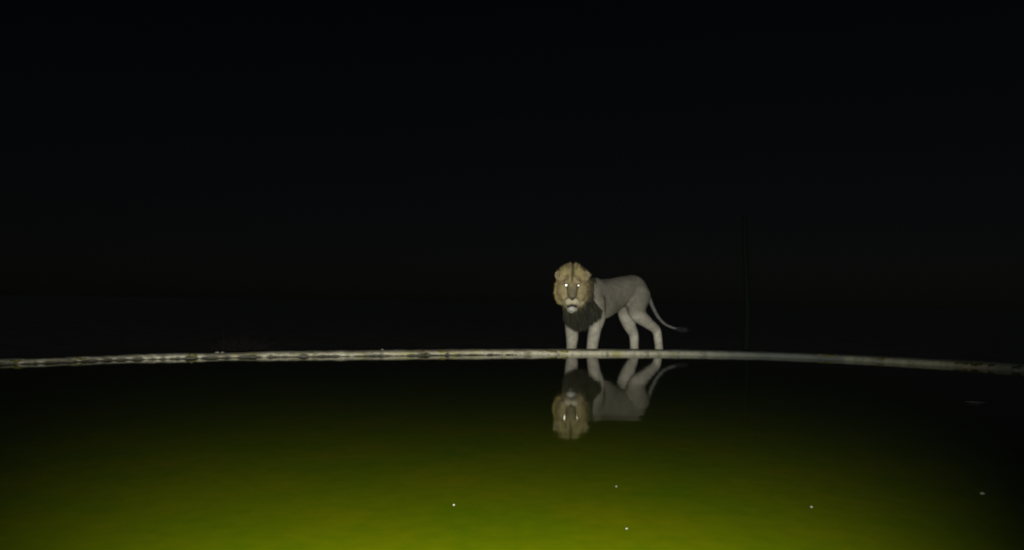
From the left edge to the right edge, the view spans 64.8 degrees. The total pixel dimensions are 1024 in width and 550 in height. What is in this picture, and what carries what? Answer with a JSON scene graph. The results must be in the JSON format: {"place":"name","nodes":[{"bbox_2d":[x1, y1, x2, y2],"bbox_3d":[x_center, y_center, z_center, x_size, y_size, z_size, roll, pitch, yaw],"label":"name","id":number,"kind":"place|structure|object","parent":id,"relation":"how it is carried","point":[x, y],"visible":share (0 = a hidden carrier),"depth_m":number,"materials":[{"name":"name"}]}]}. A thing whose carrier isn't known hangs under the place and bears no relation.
{"place":"outdoors","nodes":[
{"label":"outdoors","id":0,"kind":"place"},
{"bbox_2d":[0,355,1023,436],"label":"water","id":1,"kind":"structure","parent":0,"point":[921,396],"depth_m":6.23,"materials":[{"name":"black liquid"}]},
{"bbox_2d":[0,409,1023,549],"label":"algae murk","id":2,"kind":"object","parent":1,"relation":"in","point":[387,479],"visible":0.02,"depth_m":3.02,"materials":[{"name":"green liquid"}]},
{"bbox_2d":[0,295,1023,363],"bbox_3d":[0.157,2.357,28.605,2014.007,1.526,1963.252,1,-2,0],"label":"ground","id":3,"kind":"structure","parent":0,"point":[31,326],"depth_m":61.94,"materials":[{"name":"soil"}]},
{"bbox_2d":[192,332,283,352],"bbox_3d":[-4.523,1.088,13.423,1.548,0.455,0.968,1,-2,0],"label":"dry shrub","id":4,"kind":"object","parent":3,"relation":"on","point":[242,347],"visible":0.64,"depth_m":13.30,"materials":[{"name":"black plant"}]},
{"bbox_2d":[0,348,1023,370],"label":"concrete rim","id":5,"kind":"object","parent":3,"relation":"on","point":[887,359],"visible":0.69,"depth_m":9.56,"materials":[{"name":"grey concrete"}]},
{"bbox_2d":[553,262,687,349],"bbox_3d":[1.540,0.524,11.652,2.563,1.372,0.662,2,-2,-41],"label":"lion","id":6,"kind":"object","parent":3,"relation":"on","point":[586,300],"visible":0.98,"depth_m":11.15},
{"bbox_2d":[0,0,1023,309],"label":"sky","id":7,"kind":"structure","parent":0,"point":[391,150],"materials":[{"name":"black"}]},
{"bbox_2d":[964,401,985,402],"bbox_3d":[3.243,0.890,5.644,0.150,0.013,0.064,0,-2,29],"label":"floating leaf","id":8,"kind":"object","parent":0,"point":[974,402],"visible":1,"depth_m":5.64,"materials":[{"name":"grey"}]}
]}

